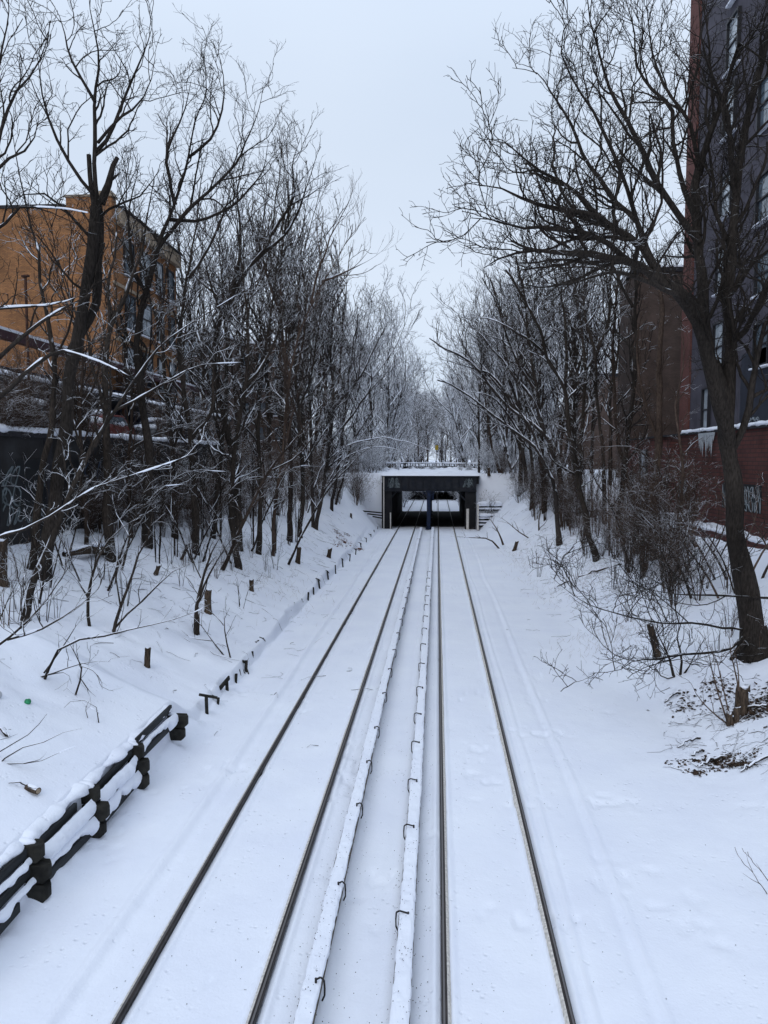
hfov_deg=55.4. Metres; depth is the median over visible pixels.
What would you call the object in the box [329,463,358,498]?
bare shrub
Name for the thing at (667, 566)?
bare shrub
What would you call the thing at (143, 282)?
window
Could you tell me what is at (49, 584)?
shoots
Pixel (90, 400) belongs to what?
bare shrub
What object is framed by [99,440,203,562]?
leaning sapling
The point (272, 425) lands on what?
apartment building
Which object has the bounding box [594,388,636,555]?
sapling clump
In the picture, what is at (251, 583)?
tree stump
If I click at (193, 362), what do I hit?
bare tree
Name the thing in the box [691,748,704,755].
fallen stick
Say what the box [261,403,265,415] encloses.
window
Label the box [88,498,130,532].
bare shrub
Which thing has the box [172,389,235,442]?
bare shrub
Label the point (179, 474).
bare shrub
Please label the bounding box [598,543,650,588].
shoots
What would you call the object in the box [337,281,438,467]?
snowy tree
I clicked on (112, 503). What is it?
bare shrub
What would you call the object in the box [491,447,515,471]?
bare shrub
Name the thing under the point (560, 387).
snowy tree
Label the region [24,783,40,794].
short log
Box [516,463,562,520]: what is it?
bare shrub
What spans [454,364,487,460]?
snowy tree
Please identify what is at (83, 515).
bare shrub
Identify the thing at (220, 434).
bare tree
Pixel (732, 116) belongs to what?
window
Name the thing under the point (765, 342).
window
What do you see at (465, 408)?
snowy tree
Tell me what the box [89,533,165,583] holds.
shoots
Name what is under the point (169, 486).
bare shrub
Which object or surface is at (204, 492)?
bare shrub
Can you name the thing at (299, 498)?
bare shrub
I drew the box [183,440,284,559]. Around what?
leaning sapling
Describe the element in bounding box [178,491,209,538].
bare shrub
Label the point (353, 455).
snowy bush
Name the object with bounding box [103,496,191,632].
bare shrub
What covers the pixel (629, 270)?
bare tree
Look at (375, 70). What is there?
sky
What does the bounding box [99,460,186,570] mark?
leaning sapling
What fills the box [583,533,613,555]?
bare shrub
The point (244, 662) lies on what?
buried post
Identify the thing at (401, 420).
snowy tree
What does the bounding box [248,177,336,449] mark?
bare tree
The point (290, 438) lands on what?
bare tree
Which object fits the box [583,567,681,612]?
leaf litter
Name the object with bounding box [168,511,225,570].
shoots
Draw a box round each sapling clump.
[126,424,191,563]
[159,402,208,556]
[182,410,217,539]
[201,390,229,537]
[240,421,261,544]
[262,440,287,545]
[279,433,298,544]
[293,471,313,541]
[529,437,557,520]
[544,422,566,487]
[552,428,574,530]
[566,421,590,525]
[570,408,619,542]
[578,393,614,532]
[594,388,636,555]
[611,401,643,542]
[617,404,649,554]
[624,412,673,561]
[636,414,689,574]
[637,431,699,583]
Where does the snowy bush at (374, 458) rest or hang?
on the ground at (638, 862)
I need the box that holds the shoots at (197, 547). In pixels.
[189,535,223,560]
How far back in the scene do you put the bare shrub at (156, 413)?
37.80 m
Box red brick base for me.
[624,425,767,539]
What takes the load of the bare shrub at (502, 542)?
on the ground at (638, 862)
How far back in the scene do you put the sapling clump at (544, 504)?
54.90 m
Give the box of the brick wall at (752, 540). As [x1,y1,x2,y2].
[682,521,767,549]
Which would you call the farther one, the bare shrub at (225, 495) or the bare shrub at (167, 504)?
the bare shrub at (225, 495)
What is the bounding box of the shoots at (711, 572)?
[694,543,726,588]
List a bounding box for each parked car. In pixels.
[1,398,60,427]
[76,409,135,434]
[133,417,178,436]
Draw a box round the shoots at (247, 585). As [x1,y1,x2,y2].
[224,562,263,608]
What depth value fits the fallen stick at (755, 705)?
17.34 m
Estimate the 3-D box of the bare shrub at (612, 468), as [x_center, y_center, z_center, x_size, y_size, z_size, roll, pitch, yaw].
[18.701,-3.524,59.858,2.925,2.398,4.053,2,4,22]
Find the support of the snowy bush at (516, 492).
on the ground at (638, 862)
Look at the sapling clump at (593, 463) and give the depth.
47.40 m
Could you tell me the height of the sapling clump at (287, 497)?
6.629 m
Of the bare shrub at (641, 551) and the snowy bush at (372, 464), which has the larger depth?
the snowy bush at (372, 464)
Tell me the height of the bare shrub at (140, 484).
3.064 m
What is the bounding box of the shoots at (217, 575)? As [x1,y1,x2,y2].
[211,547,256,578]
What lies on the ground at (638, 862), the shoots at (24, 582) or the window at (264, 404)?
the shoots at (24, 582)
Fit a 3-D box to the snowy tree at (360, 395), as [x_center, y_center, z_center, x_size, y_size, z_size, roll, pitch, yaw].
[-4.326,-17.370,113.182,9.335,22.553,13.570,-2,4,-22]
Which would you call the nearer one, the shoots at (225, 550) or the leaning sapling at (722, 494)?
the leaning sapling at (722, 494)
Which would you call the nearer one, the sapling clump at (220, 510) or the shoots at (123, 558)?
the shoots at (123, 558)
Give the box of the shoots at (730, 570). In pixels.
[704,546,765,593]
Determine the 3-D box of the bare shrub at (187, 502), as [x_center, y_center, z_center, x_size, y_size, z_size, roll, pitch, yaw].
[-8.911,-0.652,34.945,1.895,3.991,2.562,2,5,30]
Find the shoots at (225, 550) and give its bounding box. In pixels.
[215,535,239,562]
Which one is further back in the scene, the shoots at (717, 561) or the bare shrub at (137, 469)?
the bare shrub at (137, 469)
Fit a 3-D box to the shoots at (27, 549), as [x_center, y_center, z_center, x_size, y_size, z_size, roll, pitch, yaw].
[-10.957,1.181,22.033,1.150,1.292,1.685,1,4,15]
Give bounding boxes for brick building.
[0,190,182,401]
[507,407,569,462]
[569,372,617,469]
[616,265,682,477]
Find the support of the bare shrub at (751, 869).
on the ground at (638, 862)
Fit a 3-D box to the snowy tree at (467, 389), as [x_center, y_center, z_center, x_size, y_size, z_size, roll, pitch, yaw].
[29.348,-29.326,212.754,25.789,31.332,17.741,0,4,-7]
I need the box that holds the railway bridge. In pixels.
[380,468,479,529]
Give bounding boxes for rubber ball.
[24,698,30,704]
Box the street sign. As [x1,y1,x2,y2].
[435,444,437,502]
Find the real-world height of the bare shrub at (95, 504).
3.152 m
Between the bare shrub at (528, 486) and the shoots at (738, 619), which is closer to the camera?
the shoots at (738, 619)
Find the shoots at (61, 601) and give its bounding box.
[44,571,70,617]
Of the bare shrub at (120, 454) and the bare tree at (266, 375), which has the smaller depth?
the bare shrub at (120, 454)
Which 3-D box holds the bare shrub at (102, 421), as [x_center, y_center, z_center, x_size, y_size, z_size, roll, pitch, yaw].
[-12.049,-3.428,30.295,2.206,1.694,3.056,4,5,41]
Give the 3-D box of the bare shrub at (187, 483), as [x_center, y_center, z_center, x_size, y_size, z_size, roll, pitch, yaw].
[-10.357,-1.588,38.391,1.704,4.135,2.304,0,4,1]
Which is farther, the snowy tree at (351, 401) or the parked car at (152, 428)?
the snowy tree at (351, 401)
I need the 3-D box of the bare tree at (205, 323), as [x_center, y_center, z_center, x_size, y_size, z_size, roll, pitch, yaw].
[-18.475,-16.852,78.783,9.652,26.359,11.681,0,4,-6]
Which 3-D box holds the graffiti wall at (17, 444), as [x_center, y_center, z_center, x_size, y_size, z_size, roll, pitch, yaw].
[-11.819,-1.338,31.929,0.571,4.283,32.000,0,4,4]
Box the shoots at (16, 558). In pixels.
[2,538,40,578]
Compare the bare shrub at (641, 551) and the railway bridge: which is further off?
the railway bridge
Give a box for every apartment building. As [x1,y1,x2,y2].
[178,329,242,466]
[242,341,308,467]
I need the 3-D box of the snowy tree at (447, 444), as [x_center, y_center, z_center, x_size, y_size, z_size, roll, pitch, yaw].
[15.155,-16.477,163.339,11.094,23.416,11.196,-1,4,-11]
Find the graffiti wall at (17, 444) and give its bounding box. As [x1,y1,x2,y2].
[0,423,219,545]
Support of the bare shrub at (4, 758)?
on the ground at (638, 862)
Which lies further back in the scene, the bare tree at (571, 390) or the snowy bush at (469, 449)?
the snowy bush at (469, 449)
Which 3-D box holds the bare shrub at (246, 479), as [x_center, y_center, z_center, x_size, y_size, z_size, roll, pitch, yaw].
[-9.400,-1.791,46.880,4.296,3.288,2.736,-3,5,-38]
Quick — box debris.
[91,594,745,1022]
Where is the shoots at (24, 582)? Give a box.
[0,547,44,610]
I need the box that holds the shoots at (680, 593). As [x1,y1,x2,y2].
[641,562,710,620]
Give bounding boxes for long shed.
[0,326,231,442]
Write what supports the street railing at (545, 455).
on the ground at (638, 862)
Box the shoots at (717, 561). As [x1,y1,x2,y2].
[707,541,725,579]
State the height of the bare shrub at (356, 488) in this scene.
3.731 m
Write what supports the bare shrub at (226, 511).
on the ground at (638, 862)
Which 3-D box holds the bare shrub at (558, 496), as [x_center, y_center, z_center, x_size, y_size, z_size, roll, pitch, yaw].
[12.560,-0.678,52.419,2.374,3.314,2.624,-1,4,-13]
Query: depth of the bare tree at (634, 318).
42.27 m
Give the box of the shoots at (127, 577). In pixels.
[100,533,161,605]
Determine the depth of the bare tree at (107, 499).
26.66 m
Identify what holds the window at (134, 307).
in the orange brick building at (7, 316)
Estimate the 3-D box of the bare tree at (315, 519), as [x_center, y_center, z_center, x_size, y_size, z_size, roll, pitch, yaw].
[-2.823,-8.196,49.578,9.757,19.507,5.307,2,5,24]
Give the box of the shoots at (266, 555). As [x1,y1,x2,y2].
[254,541,275,568]
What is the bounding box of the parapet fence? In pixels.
[381,460,480,469]
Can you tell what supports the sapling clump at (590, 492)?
on the ground at (638, 862)
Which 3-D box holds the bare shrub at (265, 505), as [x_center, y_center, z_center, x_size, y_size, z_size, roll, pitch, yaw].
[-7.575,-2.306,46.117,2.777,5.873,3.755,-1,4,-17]
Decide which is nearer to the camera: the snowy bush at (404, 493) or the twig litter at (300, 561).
the twig litter at (300, 561)
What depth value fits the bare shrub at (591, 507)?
48.53 m
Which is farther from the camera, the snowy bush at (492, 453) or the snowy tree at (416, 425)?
the snowy tree at (416, 425)
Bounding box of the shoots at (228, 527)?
[207,503,246,552]
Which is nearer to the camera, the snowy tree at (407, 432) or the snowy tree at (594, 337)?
the snowy tree at (594, 337)
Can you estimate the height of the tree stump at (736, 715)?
0.493 m
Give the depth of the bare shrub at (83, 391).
28.90 m
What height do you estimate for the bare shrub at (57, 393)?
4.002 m
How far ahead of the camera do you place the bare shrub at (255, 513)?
46.53 m
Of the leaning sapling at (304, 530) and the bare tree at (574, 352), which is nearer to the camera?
the leaning sapling at (304, 530)
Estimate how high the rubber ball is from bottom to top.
0.130 m
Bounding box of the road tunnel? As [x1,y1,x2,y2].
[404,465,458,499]
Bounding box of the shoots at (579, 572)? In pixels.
[555,545,602,587]
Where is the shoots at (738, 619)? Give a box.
[701,601,767,649]
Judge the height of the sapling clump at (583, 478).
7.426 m
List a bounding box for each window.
[123,238,135,280]
[124,294,135,332]
[126,347,135,384]
[139,249,152,290]
[141,305,154,339]
[143,353,153,388]
[155,261,165,297]
[156,310,165,345]
[157,358,165,391]
[167,269,174,302]
[168,316,175,349]
[169,362,176,394]
[260,427,265,439]
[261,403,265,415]
[639,449,647,480]
[700,387,710,427]
[711,246,726,296]
[712,319,725,362]
[716,173,731,222]
[719,79,737,143]
[722,5,741,78]
[725,0,735,8]
[748,321,767,370]
[750,249,767,299]
[751,168,767,228]
[756,73,767,134]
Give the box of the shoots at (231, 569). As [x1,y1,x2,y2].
[226,528,246,570]
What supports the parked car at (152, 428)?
on the ground at (638, 862)
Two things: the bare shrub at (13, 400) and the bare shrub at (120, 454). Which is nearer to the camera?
the bare shrub at (13, 400)
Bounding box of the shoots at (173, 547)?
[146,524,192,563]
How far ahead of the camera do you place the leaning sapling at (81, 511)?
23.71 m
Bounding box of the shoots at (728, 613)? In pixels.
[709,588,737,632]
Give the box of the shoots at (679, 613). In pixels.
[660,587,705,631]
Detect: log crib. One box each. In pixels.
[363,510,381,518]
[476,500,501,529]
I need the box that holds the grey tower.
[679,0,767,433]
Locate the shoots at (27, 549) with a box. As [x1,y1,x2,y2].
[13,533,30,551]
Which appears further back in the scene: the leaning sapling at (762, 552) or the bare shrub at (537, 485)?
the bare shrub at (537, 485)
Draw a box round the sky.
[0,0,690,460]
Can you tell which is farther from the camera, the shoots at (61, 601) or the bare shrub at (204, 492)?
the bare shrub at (204, 492)
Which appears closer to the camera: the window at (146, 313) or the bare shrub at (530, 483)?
the window at (146, 313)
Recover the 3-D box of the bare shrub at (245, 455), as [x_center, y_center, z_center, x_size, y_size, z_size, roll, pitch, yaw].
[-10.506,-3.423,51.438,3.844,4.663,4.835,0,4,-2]
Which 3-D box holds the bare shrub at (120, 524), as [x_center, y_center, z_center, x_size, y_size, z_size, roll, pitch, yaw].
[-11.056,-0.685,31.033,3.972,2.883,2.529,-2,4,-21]
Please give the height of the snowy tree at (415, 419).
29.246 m
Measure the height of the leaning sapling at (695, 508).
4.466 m
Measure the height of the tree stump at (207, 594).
1.105 m
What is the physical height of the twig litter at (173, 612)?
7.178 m
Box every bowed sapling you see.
[306,430,439,512]
[315,437,416,515]
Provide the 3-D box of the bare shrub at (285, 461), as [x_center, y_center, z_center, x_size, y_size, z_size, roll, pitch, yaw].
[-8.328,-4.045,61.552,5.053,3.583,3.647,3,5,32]
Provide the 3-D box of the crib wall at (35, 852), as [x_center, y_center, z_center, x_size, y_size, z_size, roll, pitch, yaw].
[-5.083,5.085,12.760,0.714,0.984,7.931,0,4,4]
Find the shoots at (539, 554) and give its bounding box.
[528,535,558,576]
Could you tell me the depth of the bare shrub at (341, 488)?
61.19 m
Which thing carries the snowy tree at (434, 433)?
on the ground at (638, 862)
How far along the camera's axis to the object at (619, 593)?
31.04 m
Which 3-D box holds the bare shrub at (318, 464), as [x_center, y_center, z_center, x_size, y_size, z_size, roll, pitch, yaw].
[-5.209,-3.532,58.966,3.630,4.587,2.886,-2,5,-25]
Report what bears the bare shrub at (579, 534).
on the ground at (638, 862)
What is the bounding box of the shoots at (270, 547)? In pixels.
[252,524,293,569]
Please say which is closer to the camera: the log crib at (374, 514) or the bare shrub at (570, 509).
the bare shrub at (570, 509)
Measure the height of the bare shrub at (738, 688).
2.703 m
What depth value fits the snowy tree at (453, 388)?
133.71 m
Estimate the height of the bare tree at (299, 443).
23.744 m
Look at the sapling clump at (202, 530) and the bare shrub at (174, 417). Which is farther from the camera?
the bare shrub at (174, 417)
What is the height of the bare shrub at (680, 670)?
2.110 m
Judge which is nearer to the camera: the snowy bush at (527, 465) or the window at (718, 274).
the window at (718, 274)
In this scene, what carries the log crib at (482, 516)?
on the ground at (638, 862)
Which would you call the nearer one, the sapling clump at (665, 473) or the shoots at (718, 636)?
the shoots at (718, 636)
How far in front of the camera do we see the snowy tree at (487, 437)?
82.72 m
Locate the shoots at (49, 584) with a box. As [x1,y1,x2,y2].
[0,529,87,621]
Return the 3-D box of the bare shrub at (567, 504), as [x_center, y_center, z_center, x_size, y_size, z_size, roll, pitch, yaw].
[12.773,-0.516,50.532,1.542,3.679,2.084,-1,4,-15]
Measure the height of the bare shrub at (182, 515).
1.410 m
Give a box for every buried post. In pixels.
[199,693,217,713]
[219,676,229,690]
[242,660,247,671]
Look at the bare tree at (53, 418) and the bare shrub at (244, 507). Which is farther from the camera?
the bare shrub at (244, 507)
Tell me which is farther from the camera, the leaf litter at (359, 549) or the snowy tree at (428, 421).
the snowy tree at (428, 421)
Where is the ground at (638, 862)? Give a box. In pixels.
[0,460,767,1023]
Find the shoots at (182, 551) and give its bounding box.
[166,538,195,565]
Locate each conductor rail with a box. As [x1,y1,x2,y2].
[293,527,421,1023]
[389,527,433,1023]
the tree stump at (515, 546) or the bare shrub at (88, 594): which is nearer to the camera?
the bare shrub at (88, 594)
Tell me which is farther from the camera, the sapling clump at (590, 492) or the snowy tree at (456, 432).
the snowy tree at (456, 432)
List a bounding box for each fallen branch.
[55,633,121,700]
[66,699,98,722]
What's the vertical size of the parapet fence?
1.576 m
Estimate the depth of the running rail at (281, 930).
11.74 m
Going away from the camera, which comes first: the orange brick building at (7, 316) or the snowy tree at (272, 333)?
the orange brick building at (7, 316)
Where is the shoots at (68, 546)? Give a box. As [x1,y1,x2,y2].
[42,509,85,570]
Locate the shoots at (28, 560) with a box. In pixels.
[8,529,52,576]
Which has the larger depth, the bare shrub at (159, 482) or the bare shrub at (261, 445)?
the bare shrub at (261, 445)
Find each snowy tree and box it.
[222,287,320,416]
[277,264,428,467]
[277,288,371,437]
[283,277,349,443]
[287,254,355,445]
[291,290,387,440]
[295,332,337,453]
[310,283,397,468]
[323,355,367,435]
[336,333,382,456]
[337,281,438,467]
[354,369,427,442]
[360,375,414,453]
[362,352,417,457]
[373,392,419,464]
[378,377,427,461]
[379,346,435,458]
[384,401,416,461]
[392,380,432,460]
[402,337,508,469]
[402,386,443,461]
[405,392,431,461]
[406,392,427,461]
[407,400,442,460]
[411,391,445,458]
[413,391,440,461]
[422,412,444,461]
[424,390,476,464]
[425,270,559,450]
[425,391,448,461]
[427,398,453,461]
[430,403,453,461]
[430,421,448,461]
[432,392,470,461]
[437,379,474,461]
[437,382,477,462]
[438,313,561,461]
[440,371,499,450]
[441,374,469,461]
[444,383,480,440]
[454,233,608,454]
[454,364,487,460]
[464,311,537,468]
[470,335,507,463]
[491,262,573,451]
[506,319,570,444]
[509,345,578,443]
[525,253,619,466]
[558,288,617,443]
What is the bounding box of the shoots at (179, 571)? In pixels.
[165,548,198,584]
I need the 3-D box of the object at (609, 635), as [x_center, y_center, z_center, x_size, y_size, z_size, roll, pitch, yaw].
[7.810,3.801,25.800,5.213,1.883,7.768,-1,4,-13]
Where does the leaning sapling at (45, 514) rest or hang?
on the ground at (638, 862)
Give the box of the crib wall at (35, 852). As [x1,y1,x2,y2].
[0,705,187,934]
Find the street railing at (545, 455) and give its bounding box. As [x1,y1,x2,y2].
[481,452,568,467]
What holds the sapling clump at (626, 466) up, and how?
on the ground at (638, 862)
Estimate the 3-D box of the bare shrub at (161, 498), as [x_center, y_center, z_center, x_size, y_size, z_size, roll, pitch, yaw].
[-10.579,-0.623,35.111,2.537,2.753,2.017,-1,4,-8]
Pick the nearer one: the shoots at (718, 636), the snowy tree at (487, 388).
the shoots at (718, 636)
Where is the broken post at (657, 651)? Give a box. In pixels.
[646,623,660,657]
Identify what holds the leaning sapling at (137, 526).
on the ground at (638, 862)
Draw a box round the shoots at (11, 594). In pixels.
[0,562,37,627]
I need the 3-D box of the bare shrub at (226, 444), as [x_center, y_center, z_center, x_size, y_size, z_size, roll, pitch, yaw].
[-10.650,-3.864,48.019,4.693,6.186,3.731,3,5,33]
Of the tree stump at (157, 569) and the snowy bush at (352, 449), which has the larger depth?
the snowy bush at (352, 449)
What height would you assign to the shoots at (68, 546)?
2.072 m
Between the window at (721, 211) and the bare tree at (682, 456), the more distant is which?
the window at (721, 211)
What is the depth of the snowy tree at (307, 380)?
95.71 m
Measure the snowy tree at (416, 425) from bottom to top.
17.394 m
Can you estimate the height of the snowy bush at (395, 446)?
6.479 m
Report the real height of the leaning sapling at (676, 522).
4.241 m
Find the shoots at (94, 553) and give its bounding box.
[74,523,116,579]
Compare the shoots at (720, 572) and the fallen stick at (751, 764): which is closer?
the fallen stick at (751, 764)
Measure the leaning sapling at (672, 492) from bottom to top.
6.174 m
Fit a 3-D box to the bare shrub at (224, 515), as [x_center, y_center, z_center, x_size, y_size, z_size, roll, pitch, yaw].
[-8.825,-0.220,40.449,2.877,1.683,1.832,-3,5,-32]
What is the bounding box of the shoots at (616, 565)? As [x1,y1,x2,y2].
[601,535,643,588]
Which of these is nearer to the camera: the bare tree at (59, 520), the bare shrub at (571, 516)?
the bare tree at (59, 520)
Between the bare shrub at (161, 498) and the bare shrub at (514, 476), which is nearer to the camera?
the bare shrub at (161, 498)
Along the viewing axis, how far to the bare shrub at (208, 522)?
36.32 m
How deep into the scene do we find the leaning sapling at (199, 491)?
33.77 m
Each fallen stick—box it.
[0,727,9,736]
[578,563,621,576]
[664,691,680,701]
[677,736,700,747]
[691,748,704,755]
[698,754,724,766]
[731,704,766,711]
[740,755,767,771]
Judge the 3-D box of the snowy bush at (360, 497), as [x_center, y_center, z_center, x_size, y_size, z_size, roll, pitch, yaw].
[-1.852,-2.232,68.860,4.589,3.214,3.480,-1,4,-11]
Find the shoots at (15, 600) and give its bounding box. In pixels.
[3,564,48,620]
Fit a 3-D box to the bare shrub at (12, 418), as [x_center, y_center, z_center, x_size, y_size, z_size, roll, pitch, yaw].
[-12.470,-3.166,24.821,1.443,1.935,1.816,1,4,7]
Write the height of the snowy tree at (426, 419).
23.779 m
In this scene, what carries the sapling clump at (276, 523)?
on the ground at (638, 862)
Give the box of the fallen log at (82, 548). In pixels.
[62,541,106,556]
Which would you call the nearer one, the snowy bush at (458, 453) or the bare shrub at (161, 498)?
the bare shrub at (161, 498)
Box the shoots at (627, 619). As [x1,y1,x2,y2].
[571,575,632,621]
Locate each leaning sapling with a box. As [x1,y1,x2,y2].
[0,454,94,581]
[0,494,27,562]
[1,448,74,565]
[11,500,83,603]
[33,451,96,587]
[45,465,123,564]
[82,468,145,593]
[97,457,204,590]
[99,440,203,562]
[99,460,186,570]
[110,452,227,563]
[154,443,239,562]
[181,472,242,561]
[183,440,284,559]
[239,444,329,550]
[287,423,404,564]
[552,425,645,561]
[593,423,701,546]
[602,470,684,553]
[604,462,719,579]
[610,486,711,598]
[618,498,724,598]
[620,470,711,566]
[646,468,702,566]
[655,501,734,593]
[665,491,751,579]
[702,449,761,539]
[745,488,767,569]
[751,467,767,578]
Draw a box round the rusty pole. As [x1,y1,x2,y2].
[21,274,30,394]
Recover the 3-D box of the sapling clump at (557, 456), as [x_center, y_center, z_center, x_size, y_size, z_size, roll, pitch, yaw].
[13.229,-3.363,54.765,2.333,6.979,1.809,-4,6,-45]
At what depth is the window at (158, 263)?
54.04 m
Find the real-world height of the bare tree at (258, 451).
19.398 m
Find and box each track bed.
[393,511,464,525]
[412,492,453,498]
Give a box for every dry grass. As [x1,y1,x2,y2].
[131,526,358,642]
[510,536,562,592]
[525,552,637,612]
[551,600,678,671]
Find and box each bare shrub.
[0,322,61,429]
[0,334,51,427]
[0,350,61,434]
[0,367,35,436]
[0,370,36,426]
[0,373,46,426]
[0,399,57,436]
[0,714,80,763]
[1,393,35,426]
[8,402,42,426]
[20,340,80,427]
[25,373,59,427]
[30,404,84,427]
[31,334,128,435]
[40,591,207,697]
[42,320,116,430]
[46,364,112,430]
[62,517,138,626]
[65,461,122,535]
[71,500,101,532]
[76,376,99,428]
[77,417,131,533]
[77,465,102,534]
[88,447,137,533]
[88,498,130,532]
[90,417,136,432]
[91,477,126,524]
[100,412,142,520]
[101,468,170,528]
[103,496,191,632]
[113,407,166,521]
[113,449,157,534]
[120,428,144,505]
[121,460,163,510]
[121,477,181,524]
[128,374,197,436]
[130,452,165,489]
[133,483,165,524]
[134,395,219,444]
[138,427,189,513]
[144,458,169,519]
[152,474,185,523]
[153,456,202,508]
[153,471,203,514]
[153,479,191,528]
[153,505,178,534]
[158,458,216,505]
[159,469,187,518]
[161,406,228,440]
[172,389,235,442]
[175,446,202,519]
[175,461,219,525]
[176,461,244,529]
[177,524,240,635]
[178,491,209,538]
[178,500,187,525]
[180,593,235,657]
[197,425,260,527]
[200,428,242,506]
[200,507,220,536]
[201,473,222,527]
[203,411,262,495]
[203,472,250,503]
[204,436,254,474]
[211,499,243,521]
[212,429,253,500]
[222,458,256,492]
[225,462,286,516]
[226,466,263,500]
[226,483,264,514]
[241,429,264,474]
[241,434,285,519]
[242,420,278,487]
[242,471,257,515]
[244,467,275,512]
[254,473,310,515]
[267,452,299,477]
[272,474,300,515]
[278,457,315,494]
[281,452,298,488]
[287,461,322,496]
[293,446,319,510]
[293,446,322,475]
[293,471,309,499]
[294,463,330,493]
[298,474,333,504]
[299,444,336,493]
[305,438,326,488]
[307,430,356,471]
[322,465,356,496]
[326,471,345,499]
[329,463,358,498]
[330,478,350,501]
[345,444,370,472]
[345,454,371,496]
[345,469,382,504]
[452,494,546,548]
[483,457,529,490]
[491,446,514,473]
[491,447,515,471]
[509,469,555,503]
[515,454,568,505]
[515,481,538,497]
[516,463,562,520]
[517,451,570,511]
[517,484,540,516]
[523,485,567,510]
[534,482,559,512]
[535,463,600,527]
[546,481,562,520]
[546,483,599,535]
[547,449,589,525]
[550,436,601,489]
[557,486,612,555]
[558,480,583,526]
[561,493,579,526]
[565,521,598,545]
[572,510,631,558]
[574,493,603,524]
[577,482,617,536]
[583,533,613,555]
[589,481,635,531]
[590,457,671,572]
[592,488,625,550]
[598,455,620,479]
[599,494,641,556]
[601,504,649,556]
[608,465,638,495]
[609,443,687,572]
[609,496,667,577]
[613,470,693,535]
[622,484,721,591]
[623,482,722,605]
[629,446,678,514]
[638,523,726,600]
[644,499,705,571]
[645,554,693,588]
[647,612,719,678]
[649,442,723,520]
[673,493,704,548]
[675,621,748,723]
[735,849,767,893]
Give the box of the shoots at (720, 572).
[679,540,729,589]
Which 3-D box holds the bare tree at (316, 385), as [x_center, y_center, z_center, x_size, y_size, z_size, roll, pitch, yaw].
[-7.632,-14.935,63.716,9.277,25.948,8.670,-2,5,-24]
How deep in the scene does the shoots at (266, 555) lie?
35.51 m
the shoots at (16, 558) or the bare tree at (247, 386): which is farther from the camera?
the bare tree at (247, 386)
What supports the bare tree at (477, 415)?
on the ground at (638, 862)
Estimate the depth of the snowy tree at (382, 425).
130.22 m
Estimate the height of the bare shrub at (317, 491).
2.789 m
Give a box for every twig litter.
[0,525,374,747]
[183,502,367,656]
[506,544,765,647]
[508,497,610,579]
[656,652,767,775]
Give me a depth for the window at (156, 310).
54.08 m
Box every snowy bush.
[318,439,360,466]
[333,427,369,470]
[337,436,370,472]
[343,427,370,472]
[346,474,380,504]
[356,437,385,472]
[358,450,385,472]
[361,422,405,470]
[363,444,398,472]
[369,438,395,469]
[373,433,406,460]
[391,447,417,464]
[395,430,426,464]
[402,491,413,506]
[404,431,432,461]
[429,449,453,495]
[449,434,472,464]
[452,439,493,461]
[453,437,474,461]
[466,433,517,472]
[468,444,508,472]
[475,489,504,520]
[481,437,502,472]
[483,432,527,471]
[492,441,518,472]
[500,428,559,468]
[503,434,529,472]
[504,475,534,502]
[512,450,535,484]
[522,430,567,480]
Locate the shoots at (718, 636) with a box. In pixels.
[702,603,730,650]
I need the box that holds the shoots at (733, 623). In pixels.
[710,586,766,637]
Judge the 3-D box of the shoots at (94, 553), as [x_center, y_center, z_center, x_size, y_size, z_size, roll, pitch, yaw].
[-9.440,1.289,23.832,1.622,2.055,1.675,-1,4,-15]
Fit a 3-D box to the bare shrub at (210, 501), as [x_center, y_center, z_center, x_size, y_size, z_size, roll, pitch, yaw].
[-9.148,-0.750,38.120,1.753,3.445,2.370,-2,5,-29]
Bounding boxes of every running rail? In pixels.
[110,492,418,1023]
[245,498,424,1023]
[438,521,451,1023]
[446,496,575,1023]
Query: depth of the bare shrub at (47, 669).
15.35 m
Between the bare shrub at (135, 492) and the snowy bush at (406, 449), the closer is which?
the bare shrub at (135, 492)
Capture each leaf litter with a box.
[333,529,362,550]
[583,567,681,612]
[664,674,767,727]
[664,745,767,776]
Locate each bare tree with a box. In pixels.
[0,0,134,404]
[0,0,191,581]
[0,147,132,544]
[0,412,206,644]
[6,103,84,569]
[20,272,265,621]
[41,159,166,562]
[45,186,200,537]
[89,3,298,548]
[102,157,214,538]
[138,165,305,431]
[151,133,248,555]
[166,225,213,405]
[167,223,254,424]
[168,163,279,538]
[173,102,347,551]
[177,228,248,440]
[182,158,337,479]
[188,179,264,469]
[197,204,329,460]
[203,167,312,569]
[207,267,343,487]
[219,170,311,461]
[221,329,344,570]
[224,171,319,554]
[241,110,338,542]
[244,192,374,474]
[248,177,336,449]
[248,192,357,480]
[254,156,346,537]
[262,169,401,555]
[269,256,411,529]
[297,263,364,472]
[303,287,405,510]
[395,0,767,699]
[422,287,565,506]
[437,354,562,545]
[441,276,550,472]
[444,260,546,493]
[445,315,497,472]
[451,245,608,561]
[455,244,553,496]
[459,221,563,513]
[476,312,543,476]
[477,272,561,510]
[483,209,624,481]
[487,316,536,464]
[517,276,605,487]
[518,220,621,459]
[538,211,641,481]
[553,212,640,514]
[558,205,673,538]
[565,200,633,522]
[574,218,658,485]
[578,244,619,473]
[584,188,639,502]
[605,223,683,399]
[629,257,679,560]
[652,296,711,573]
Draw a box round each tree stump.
[0,538,9,587]
[144,647,150,667]
[153,564,161,575]
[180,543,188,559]
[198,613,199,634]
[204,588,211,614]
[249,579,253,591]
[295,546,300,563]
[326,548,331,557]
[512,540,518,550]
[726,711,733,726]
[732,684,749,714]
[733,706,740,723]
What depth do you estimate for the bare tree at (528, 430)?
59.08 m

